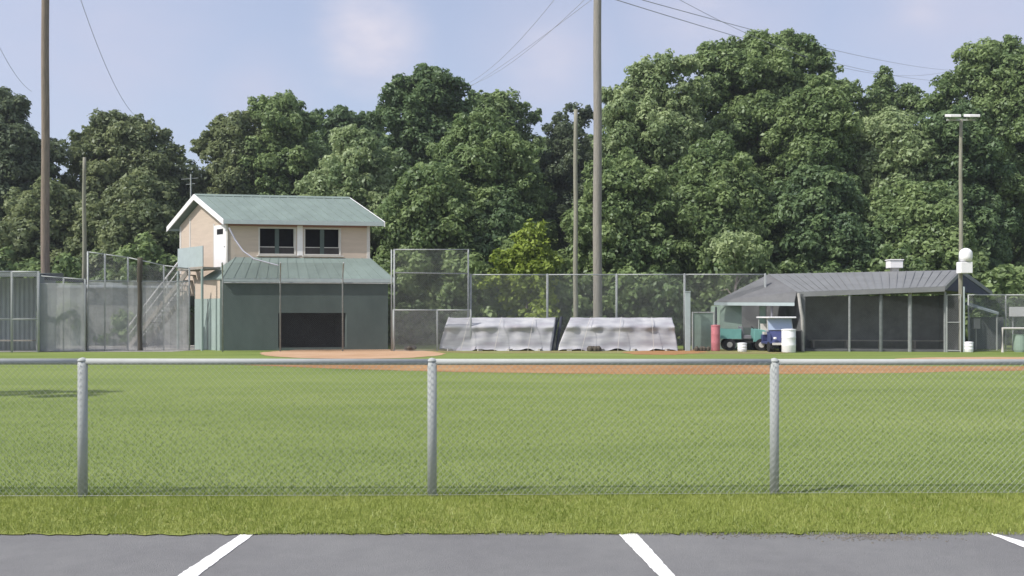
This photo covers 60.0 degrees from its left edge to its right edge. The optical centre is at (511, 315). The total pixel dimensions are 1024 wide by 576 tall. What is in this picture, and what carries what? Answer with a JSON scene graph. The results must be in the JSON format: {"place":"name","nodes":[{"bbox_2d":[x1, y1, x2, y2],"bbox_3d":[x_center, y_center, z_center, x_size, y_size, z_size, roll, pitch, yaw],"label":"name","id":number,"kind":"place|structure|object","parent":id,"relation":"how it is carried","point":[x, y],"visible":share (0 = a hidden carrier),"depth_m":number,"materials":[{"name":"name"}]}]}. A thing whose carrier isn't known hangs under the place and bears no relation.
{"place":"outdoors","nodes":[
{"label":"outdoors","id":0,"kind":"place"},
{"bbox_2d":[0,343,200,351],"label":"gravel ground","id":1,"kind":"structure","parent":0,"point":[192,347],"depth_m":39.78,"materials":[{"name":"grey gravel"}]},
{"bbox_2d":[0,273,63,349],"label":"dugout","id":2,"kind":"object","parent":1,"relation":"on","point":[6,311],"visible":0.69,"depth_m":41.02,"materials":[{"name":"grey metal"}]},
{"bbox_2d":[41,0,49,272],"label":"utility pole","id":3,"kind":"object","parent":1,"relation":"on","point":[45,185],"visible":0.78,"depth_m":43.35,"materials":[{"name":"brown wood"}]},
{"bbox_2d":[81,1,130,110],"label":"overhead wire","id":4,"kind":"object","parent":3,"relation":"attached to","point":[100,52],"visible":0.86,"depth_m":50.54,"materials":[{"name":"grey"}]},
{"bbox_2d":[40,275,85,351],"bbox_3d":[-20.139,-0.062,39.675,2.030,3.525,0.123,0,0,-6],"label":"panelled fence","id":5,"kind":"object","parent":1,"relation":"on","point":[63,316],"visible":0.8,"depth_m":39.64,"materials":[{"name":"metal"}]},
{"bbox_2d":[44,274,86,282],"bbox_3d":[-20.275,-0.157,40.054,2.019,3.514,0.132,0,0,-6],"label":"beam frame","id":6,"kind":"object","parent":1,"relation":"on","point":[66,280],"visible":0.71,"depth_m":39.99,"materials":[{"name":"grey metal"}]},
{"bbox_2d":[82,157,86,350],"bbox_3d":[-19.586,-2.682,40.600,0.222,9.167,0.220,0,0,0],"label":"utility pole","id":7,"kind":"object","parent":1,"relation":"on","point":[84,249],"visible":0.71,"depth_m":40.53,"materials":[{"name":"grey wood"}]},
{"bbox_2d":[36,283,194,344],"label":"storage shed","id":8,"kind":"structure","parent":1,"relation":"on","point":[192,324],"depth_m":49.05,"materials":[{"name":"grey metal"}]},
{"bbox_2d":[87,251,189,350],"bbox_3d":[-17.085,-0.612,40.649,4.390,4.624,0.271,0,0,-16],"label":"screened backstop fence","id":9,"kind":"object","parent":1,"relation":"on","point":[112,312],"visible":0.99,"depth_m":40.61,"materials":[{"name":"metal"}]},
{"bbox_2d":[137,257,142,350],"bbox_3d":[-17.103,-0.392,40.750,0.271,4.593,0.260,0,0,0],"label":"wooden post","id":10,"kind":"object","parent":1,"relation":"on","point":[139,280],"visible":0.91,"depth_m":40.64,"materials":[{"name":"brown wood"}]},
{"bbox_2d":[165,246,220,350],"bbox_3d":[-16.467,-0.840,43.789,7.122,4.880,1.845,0,0,38],"label":"outside stair","id":11,"kind":"object","parent":1,"relation":"on","point":[188,257],"visible":0.27,"depth_m":41.57,"materials":[{"name":"white paint"}]},
{"bbox_2d":[261,349,445,358],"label":"home plate dirt","id":12,"kind":"structure","parent":0,"point":[358,354],"depth_m":36.63,"materials":[{"name":"soil"}]},
{"bbox_2d":[469,0,553,82],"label":"overhead wire","id":13,"kind":"object","parent":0,"point":[516,43],"visible":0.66,"depth_m":58.84,"materials":[{"name":"grey"}]},
{"bbox_2d":[0,338,1023,534],"bbox_3d":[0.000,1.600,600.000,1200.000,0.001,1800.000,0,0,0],"label":"grass field","id":14,"kind":"structure","parent":0,"point":[249,377],"depth_m":13.45,"materials":[{"name":"green plant"}]},
{"bbox_2d":[0,271,39,352],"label":"dugout fence","id":15,"kind":"object","parent":14,"relation":"on","point":[29,318],"visible":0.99,"depth_m":38.82,"materials":[{"name":"metal"}]},
{"bbox_2d":[0,86,73,259],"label":"dark tree","id":16,"kind":"object","parent":14,"relation":"on","point":[20,154],"visible":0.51,"depth_m":56.61,"materials":[{"name":"green plant"}]},
{"bbox_2d":[0,175,86,279],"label":"broadleaf tree","id":17,"kind":"object","parent":14,"relation":"on","point":[20,230],"visible":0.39,"depth_m":52.73,"materials":[{"name":"green plant"}]},
{"bbox_2d":[63,166,181,281],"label":"broadleaf tree","id":18,"kind":"object","parent":14,"relation":"on","point":[142,200],"visible":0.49,"depth_m":51.96,"materials":[{"name":"green plant"}]},
{"bbox_2d":[58,107,186,213],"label":"broadleaf tree","id":19,"kind":"object","parent":14,"relation":"on","point":[113,146],"visible":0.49,"depth_m":60.40,"materials":[{"name":"green plant"}]},
{"bbox_2d":[167,158,201,197],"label":"dark tree","id":20,"kind":"object","parent":14,"relation":"on","point":[179,171],"visible":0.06,"depth_m":65.38,"materials":[{"name":"green plant"}]},
{"bbox_2d":[176,110,281,206],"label":"broadleaf tree","id":21,"kind":"object","parent":14,"relation":"on","point":[221,140],"visible":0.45,"depth_m":62.57,"materials":[{"name":"green plant"}]},
{"bbox_2d":[166,194,392,350],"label":"scorers tower","id":22,"kind":"structure","parent":14,"relation":"on","point":[321,239],"depth_m":42.20,"materials":[{"name":"pink"}]},
{"bbox_2d":[181,174,195,197],"bbox_3d":[-16.571,-5.450,45.594,0.826,3.700,0.105,0,0,-9],"label":"antenna","id":23,"kind":"object","parent":22,"relation":"on","point":[190,178],"visible":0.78,"depth_m":45.59,"materials":[{"name":"metal"}]},
{"bbox_2d":[214,224,225,266],"bbox_3d":[-13.959,-3.350,42.360,1.109,2.000,0.085,0,0,42],"label":"door","id":24,"kind":"structure","parent":22,"relation":"in","point":[219,230],"depth_m":42.39,"materials":[{"name":"white paint"}]},
{"bbox_2d":[257,227,298,256],"bbox_3d":[-11.190,-3.541,42.349,1.952,1.379,0.139,0,0,-9],"label":"window","id":25,"kind":"structure","parent":22,"relation":"in","point":[262,251],"depth_m":42.34,"materials":[{"name":"paint"}]},
{"bbox_2d":[302,228,343,256],"bbox_3d":[-9.103,-3.541,42.666,1.959,1.379,0.139,0,0,-9],"label":"window","id":26,"kind":"structure","parent":22,"relation":"in","point":[321,250],"depth_m":42.66,"materials":[{"name":"paint"}]},
{"bbox_2d":[230,89,329,195],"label":"broadleaf tree","id":27,"kind":"object","parent":14,"relation":"on","point":[287,124],"visible":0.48,"depth_m":62.48,"materials":[{"name":"green plant"}]},
{"bbox_2d":[221,227,391,351],"bbox_3d":[-9.171,-1.124,39.595,7.568,5.648,1.188,0,0,-7],"label":"backstop","id":28,"kind":"object","parent":14,"relation":"on","point":[279,309],"visible":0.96,"depth_m":39.93,"materials":[{"name":"metal"}]},
{"bbox_2d":[306,104,383,159],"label":"broadleaf tree","id":29,"kind":"object","parent":14,"relation":"on","point":[340,116],"visible":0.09,"depth_m":69.10,"materials":[{"name":"green plant"}]},
{"bbox_2d":[292,123,398,260],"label":"leafy tree","id":30,"kind":"object","parent":14,"relation":"on","point":[357,169],"visible":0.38,"depth_m":54.37,"materials":[{"name":"green plant"}]},
{"bbox_2d":[365,62,476,185],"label":"broadleaf tree","id":31,"kind":"object","parent":14,"relation":"on","point":[426,101],"visible":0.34,"depth_m":60.55,"materials":[{"name":"green plant"}]},
{"bbox_2d":[370,161,492,343],"bbox_3d":[-4.811,-3.333,51.527,7.748,11.275,8.321,0,0,0],"label":"broadleaf tree","id":32,"kind":"object","parent":14,"relation":"on","point":[422,206],"visible":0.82,"depth_m":49.67,"materials":[{"name":"green plant"}]},
{"bbox_2d":[426,107,558,250],"bbox_3d":[-1.441,-5.548,55.023,8.771,14.734,8.052,0,0,-23],"label":"broadleaf tree","id":33,"kind":"object","parent":14,"relation":"on","point":[484,151],"visible":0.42,"depth_m":53.41,"materials":[{"name":"green plant"}]},
{"bbox_2d":[452,184,538,317],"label":"broadleaf tree","id":34,"kind":"object","parent":14,"relation":"on","point":[497,220],"visible":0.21,"depth_m":50.84,"materials":[{"name":"green plant"}]},
{"bbox_2d":[464,87,545,211],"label":"broadleaf tree","id":35,"kind":"object","parent":14,"relation":"on","point":[507,107],"visible":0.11,"depth_m":66.96,"materials":[{"name":"green plant"}]},
{"bbox_2d":[0,231,1023,344],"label":"undergrowth","id":36,"kind":"object","parent":14,"relation":"on","point":[1010,278],"visible":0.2,"depth_m":48.91,"materials":[{"name":"green plant"}]},
{"bbox_2d":[0,113,1023,256],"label":"woods","id":37,"kind":"object","parent":14,"relation":"on","point":[383,134],"depth_m":74.43,"materials":[{"name":"green plant"}]},
{"bbox_2d":[474,218,564,333],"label":"young tree","id":38,"kind":"object","parent":14,"relation":"on","point":[529,253],"visible":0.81,"depth_m":46.92,"materials":[{"name":"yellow plant"}]},
{"bbox_2d":[536,102,592,273],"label":"dark tree","id":39,"kind":"object","parent":14,"relation":"on","point":[557,161],"visible":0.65,"depth_m":68.60,"materials":[{"name":"green plant"}]},
{"bbox_2d":[573,109,577,317],"bbox_3d":[3.196,-4.228,44.500,0.263,12.259,0.260,0,0,0],"label":"utility pole","id":40,"kind":"object","parent":14,"relation":"on","point":[575,230],"visible":0.81,"depth_m":44.41,"materials":[{"name":"grey wood"}]},
{"bbox_2d":[593,0,601,317],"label":"utility pole","id":41,"kind":"object","parent":14,"relation":"on","point":[597,174],"visible":0.87,"depth_m":45.81,"materials":[{"name":"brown wood"}]},
{"bbox_2d":[472,0,583,84],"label":"overhead wire","id":42,"kind":"object","parent":41,"relation":"attached to","point":[538,41],"visible":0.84,"depth_m":57.22,"materials":[{"name":"grey"}]},
{"bbox_2d":[473,0,590,84],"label":"overhead wire","id":43,"kind":"object","parent":41,"relation":"attached to","point":[535,41],"visible":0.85,"depth_m":58.97,"materials":[{"name":"grey"}]},
{"bbox_2d":[617,0,934,80],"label":"overhead wire","id":44,"kind":"object","parent":41,"relation":"attached to","point":[720,31],"visible":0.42,"depth_m":56.16,"materials":[{"name":"grey"}]},
{"bbox_2d":[643,0,953,70],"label":"overhead wire","id":45,"kind":"object","parent":41,"relation":"attached to","point":[770,34],"visible":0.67,"depth_m":60.43,"materials":[{"name":"grey"}]},
{"bbox_2d":[469,273,765,349],"bbox_3d":[5.013,-0.161,42.186,14.090,3.722,0.201,0,0,1],"label":"tall field fence","id":46,"kind":"object","parent":14,"relation":"on","point":[615,294],"visible":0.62,"depth_m":42.15,"materials":[{"name":"metal"}]},
{"bbox_2d":[558,146,681,314],"bbox_3d":[6.526,-3.781,52.936,7.688,12.477,7.574,0,0,0],"label":"broadleaf tree","id":47,"kind":"object","parent":14,"relation":"on","point":[634,217],"visible":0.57,"depth_m":50.99,"materials":[{"name":"green plant"}]},
{"bbox_2d":[580,48,715,291],"bbox_3d":[8.885,-7.805,57.817,8.922,19.240,7.740,0,0,0],"label":"leafy tree","id":48,"kind":"object","parent":14,"relation":"on","point":[650,118],"visible":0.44,"depth_m":56.60,"materials":[{"name":"green plant"}]},
{"bbox_2d":[651,130,782,312],"bbox_3d":[12.113,-4.723,53.741,8.539,13.092,8.450,0,0,0],"label":"broadleaf tree","id":49,"kind":"object","parent":14,"relation":"on","point":[716,189],"visible":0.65,"depth_m":51.74,"materials":[{"name":"green plant"}]},
{"bbox_2d":[704,227,768,292],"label":"young tree","id":50,"kind":"object","parent":14,"relation":"on","point":[731,243],"visible":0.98,"depth_m":46.12,"materials":[{"name":"green plant"}]},
{"bbox_2d":[686,28,852,294],"bbox_3d":[17.233,-9.213,61.693,13.040,22.052,10.171,0,0,0],"label":"broadleaf tree","id":51,"kind":"object","parent":14,"relation":"on","point":[752,80],"visible":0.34,"depth_m":60.38,"materials":[{"name":"green plant"}]},
{"bbox_2d":[757,71,864,220],"bbox_3d":[19.230,-7.023,57.151,8.048,17.681,8.453,0,0,0],"label":"broadleaf tree","id":52,"kind":"object","parent":14,"relation":"on","point":[807,119],"visible":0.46,"depth_m":55.81,"materials":[{"name":"green plant"}]},
{"bbox_2d":[760,164,883,277],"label":"broadleaf tree","id":53,"kind":"object","parent":14,"relation":"on","point":[815,208],"visible":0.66,"depth_m":50.95,"materials":[{"name":"green plant"}]},
{"bbox_2d":[714,270,992,351],"bbox_3d":[16.540,-0.284,42.285,13.542,3.771,5.794,0,0,11],"label":"dugout","id":54,"kind":"object","parent":14,"relation":"on","point":[825,319],"visible":0.98,"depth_m":41.68,"materials":[{"name":"grey metal"}]},
{"bbox_2d":[885,259,903,270],"bbox_3d":[18.205,-2.306,42.200,0.700,0.760,0.580,0,0,0],"label":"roof vent","id":55,"kind":"object","parent":54,"relation":"on","point":[894,264],"visible":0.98,"depth_m":41.95,"materials":[{"name":"metal"}]},
{"bbox_2d":[836,65,925,124],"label":"broadleaf tree","id":56,"kind":"object","parent":14,"relation":"on","point":[884,93],"visible":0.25,"depth_m":69.45,"materials":[{"name":"green plant"}]},
{"bbox_2d":[844,105,940,201],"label":"leafy tree","id":57,"kind":"object","parent":14,"relation":"on","point":[889,149],"visible":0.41,"depth_m":56.03,"materials":[{"name":"green plant"}]},
{"bbox_2d":[859,178,989,295],"bbox_3d":[23.952,-3.205,52.772,7.964,10.068,8.562,0,0,0],"label":"broadleaf tree","id":58,"kind":"object","parent":14,"relation":"on","point":[918,216],"visible":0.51,"depth_m":50.65,"materials":[{"name":"green plant"}]},
{"bbox_2d":[946,294,960,351],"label":"dugout gate","id":59,"kind":"structure","parent":14,"relation":"on","point":[947,332],"depth_m":39.28,"materials":[{"name":"metal"}]},
{"bbox_2d":[945,114,979,351],"bbox_3d":[19.947,-3.554,39.300,1.317,10.910,0.600,0,0,0],"label":"light pole","id":60,"kind":"object","parent":14,"relation":"on","point":[961,289],"visible":0.96,"depth_m":39.33,"materials":[{"name":"grey metal"}]},
{"bbox_2d":[956,248,972,273],"bbox_3d":[19.977,-2.440,39.070,0.580,1.117,0.540,0,0,0],"label":"transformer","id":61,"kind":"object","parent":60,"relation":"attached to","point":[963,264],"visible":1,"depth_m":38.87,"materials":[{"name":"white metal"}]},
{"bbox_2d":[906,100,1022,288],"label":"broadleaf tree","id":62,"kind":"object","parent":14,"relation":"on","point":[982,205],"visible":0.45,"depth_m":55.29,"materials":[{"name":"green plant"}]},
{"bbox_2d":[914,34,1023,286],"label":"broadleaf tree","id":63,"kind":"object","parent":14,"relation":"on","point":[987,76],"visible":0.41,"depth_m":58.65,"materials":[{"name":"green plant"}]},
{"bbox_2d":[964,342,973,351],"bbox_3d":[20.198,1.365,39.200,0.378,0.470,0.378,0,0,0],"label":"bucket","id":64,"kind":"object","parent":14,"relation":"on","point":[968,346],"visible":0.98,"depth_m":39.05,"materials":[{"name":"white plastic"}]},
{"bbox_2d":[972,319,979,349],"bbox_3d":[21.875,0.860,41.805,0.360,1.480,0.250,0,0,0],"label":"meter box","id":65,"kind":"object","parent":14,"relation":"on","point":[975,323],"visible":0.87,"depth_m":41.71,"materials":[{"name":"paint"}]},
{"bbox_2d":[967,302,1003,349],"bbox_3d":[22.557,0.451,42.448,1.448,2.298,3.006,0,0,35],"label":"awning shelter","id":66,"kind":"object","parent":14,"relation":"on","point":[993,322],"visible":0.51,"depth_m":43.20,"materials":[{"name":"metal"}]},
{"bbox_2d":[968,294,1023,351],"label":"side fence","id":67,"kind":"object","parent":14,"relation":"on","point":[999,295],"visible":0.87,"depth_m":39.97,"materials":[{"name":"metal"}]},
{"bbox_2d":[1001,327,1023,351],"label":"bin frame","id":68,"kind":"object","parent":14,"relation":"on","point":[1018,342],"visible":0.97,"depth_m":39.19,"materials":[{"name":"paint"}]},
{"bbox_2d":[1009,307,1023,350],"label":"white sign","id":69,"kind":"object","parent":14,"relation":"on","point":[1012,312],"visible":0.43,"depth_m":40.80,"materials":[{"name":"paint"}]},
{"bbox_2d":[0,532,1023,575],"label":"parking lot","id":70,"kind":"structure","parent":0,"point":[568,554],"depth_m":5.91,"materials":[{"name":"grey asphalt"}]},
{"bbox_2d":[700,532,813,539],"bbox_3d":[1.657,1.592,6.462,1.132,0.008,0.271,0,0,0],"label":"debris","id":71,"kind":"object","parent":70,"relation":"on","point":[747,534],"visible":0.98,"depth_m":6.44,"materials":[{"name":"gravel"}]},
{"bbox_2d":[781,532,966,543],"bbox_3d":[2.589,1.592,6.373,1.296,0.008,0.308,0,0,0],"label":"debris","id":72,"kind":"object","parent":70,"relation":"on","point":[896,537],"visible":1,"depth_m":6.38,"materials":[{"name":"gravel"}]},
{"bbox_2d":[0,488,1023,534],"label":"grass verge","id":73,"kind":"object","parent":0,"point":[576,518],"depth_m":7.09,"materials":[{"name":"green plant"}]},
{"bbox_2d":[0,357,1023,497],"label":"chain link fence","id":74,"kind":"object","parent":73,"relation":"on","point":[82,363],"visible":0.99,"depth_m":7.80,"materials":[{"name":"metal"}]},
{"bbox_2d":[0,0,1023,181],"label":"sky","id":75,"kind":"structure","parent":0,"point":[181,65],"materials":[{"name":"blue"}]},
{"bbox_2d":[395,349,783,353],"bbox_3d":[3.819,1.595,40.357,18.926,0.001,6.351,0,0,0],"label":"dry grass strip","id":76,"kind":"object","parent":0,"point":[724,351],"visible":0.48,"depth_m":39.87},
{"bbox_2d":[404,345,416,349],"bbox_3d":[-4.662,1.450,40.563,0.555,0.200,0.657,0,0,0],"label":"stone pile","id":77,"kind":"object","parent":76,"relation":"on","point":[409,347],"visible":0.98,"depth_m":40.35,"materials":[{"name":"grey stone"}]},
{"bbox_2d":[393,249,468,349],"bbox_3d":[-3.774,-0.748,41.696,3.614,4.896,0.090,0,0,-16],"label":"backstop wing fence","id":78,"kind":"object","parent":76,"relation":"on","point":[430,273],"visible":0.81,"depth_m":41.60,"materials":[{"name":"metal"}]},
{"bbox_2d":[393,309,471,350],"bbox_3d":[-3.642,0.695,40.527,3.604,2.010,0.152,0,0,-10],"label":"gate fence","id":79,"kind":"object","parent":76,"relation":"on","point":[436,318],"visible":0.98,"depth_m":40.52,"materials":[{"name":"metal"}]},
{"bbox_2d":[439,317,555,350],"bbox_3d":[-0.648,0.818,41.260,5.449,1.565,1.699,0,0,0],"label":"tarp cover","id":80,"kind":"object","parent":76,"relation":"on","point":[512,334],"visible":0.97,"depth_m":40.76,"materials":[{"name":"grey fabric"}]},
{"bbox_2d":[552,317,562,350],"bbox_3d":[2.106,0.825,41.241,0.306,1.597,0.782,0,0,31],"label":"pole bundle","id":81,"kind":"object","parent":76,"relation":"on","point":[558,334],"visible":0.97,"depth_m":41.21,"materials":[{"name":"grey metal"}]},
{"bbox_2d":[558,317,677,350],"bbox_3d":[4.849,0.818,41.260,5.542,1.565,1.700,0,0,0],"label":"tarp cover","id":82,"kind":"object","parent":76,"relation":"on","point":[630,334],"visible":1,"depth_m":40.76,"materials":[{"name":"silver tarpaulin"},{"name":"plastic fabric"}]},
{"bbox_2d":[692,312,714,349],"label":"gate panel","id":83,"kind":"structure","parent":76,"relation":"on","point":[702,322],"depth_m":41.09,"materials":[{"name":"metal"}]},
{"bbox_2d":[711,325,719,350],"bbox_3d":[9.299,1.000,40.500,0.420,1.200,0.420,0,0,0],"label":"drum","id":84,"kind":"object","parent":76,"relation":"on","point":[715,337],"visible":0.98,"depth_m":40.33,"materials":[{"name":"red plastic"}]},
{"bbox_2d":[737,343,746,351],"bbox_3d":[10.308,1.395,39.700,0.420,0.410,0.420,0,0,0],"label":"bucket","id":85,"kind":"object","parent":76,"relation":"on","point":[742,347],"visible":1,"depth_m":39.53,"materials":[{"name":"white plastic"}]},
{"bbox_2d":[720,326,766,350],"bbox_3d":[10.749,1.033,41.368,2.250,1.134,1.315,0,0,7],"label":"utility cart","id":86,"kind":"object","parent":76,"relation":"on","point":[730,338],"visible":0.91,"depth_m":40.83,"materials":[{"name":"teal paint"}]},
{"bbox_2d":[711,305,784,349],"bbox_3d":[11.488,0.450,43.364,4.098,2.300,3.035,0,0,39],"label":"equipment lean to","id":87,"kind":"object","parent":76,"relation":"on","point":[771,311],"visible":0.23,"depth_m":42.76,"materials":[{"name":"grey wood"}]},
{"bbox_2d":[756,317,795,351],"bbox_3d":[12.012,0.815,40.165,1.280,1.570,2.270,0,0,0],"label":"golf cart","id":88,"kind":"object","parent":76,"relation":"on","point":[772,335],"visible":0.66,"depth_m":39.66,"materials":[{"name":"blue plastic"}]},
{"bbox_2d":[781,329,795,352],"bbox_3d":[12.141,1.080,38.900,0.630,1.040,0.630,0,0,0],"label":"barrel","id":89,"kind":"object","parent":76,"relation":"on","point":[788,344],"visible":1,"depth_m":38.64,"materials":[{"name":"white plastic"}]},
{"bbox_2d":[587,346,600,350],"bbox_3d":[3.733,1.480,40.227,0.659,0.240,0.500,0,0,0],"label":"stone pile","id":90,"kind":"object","parent":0,"point":[593,348],"visible":0.9,"depth_m":40.05,"materials":[{"name":"grey stone"}]},
{"bbox_2d":[257,365,1023,373],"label":"infield dirt","id":91,"kind":"structure","parent":0,"point":[702,369],"depth_m":26.93,"materials":[{"name":"soil"}]},
{"bbox_2d":[624,350,705,354],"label":"warning track","id":92,"kind":"structure","parent":0,"point":[661,352],"depth_m":38.69,"materials":[{"name":"soil"}]},
{"bbox_2d":[684,291,690,350],"bbox_3d":[8.047,0.234,40.600,0.280,2.732,0.140,0,0,0],"label":"board post","id":93,"kind":"object","parent":92,"relation":"on","point":[687,320],"visible":1,"depth_m":40.55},
{"bbox_2d":[694,346,709,350],"bbox_3d":[8.648,1.490,40.406,0.754,0.220,0.379,0,0,-8],"label":"stone pile","id":94,"kind":"object","parent":92,"relation":"on","point":[700,348],"visible":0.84,"depth_m":40.27,"materials":[{"name":"grey stone"}]},
{"bbox_2d":[681,0,943,75],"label":"overhead wire","id":95,"kind":"object","parent":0,"point":[787,50],"visible":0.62,"depth_m":56.75,"materials":[{"name":"grey metal"}]},
{"bbox_2d":[899,357,1023,358],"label":"first base dirt","id":96,"kind":"structure","parent":0,"point":[967,358],"depth_m":33.10,"materials":[{"name":"soil"}]}
]}

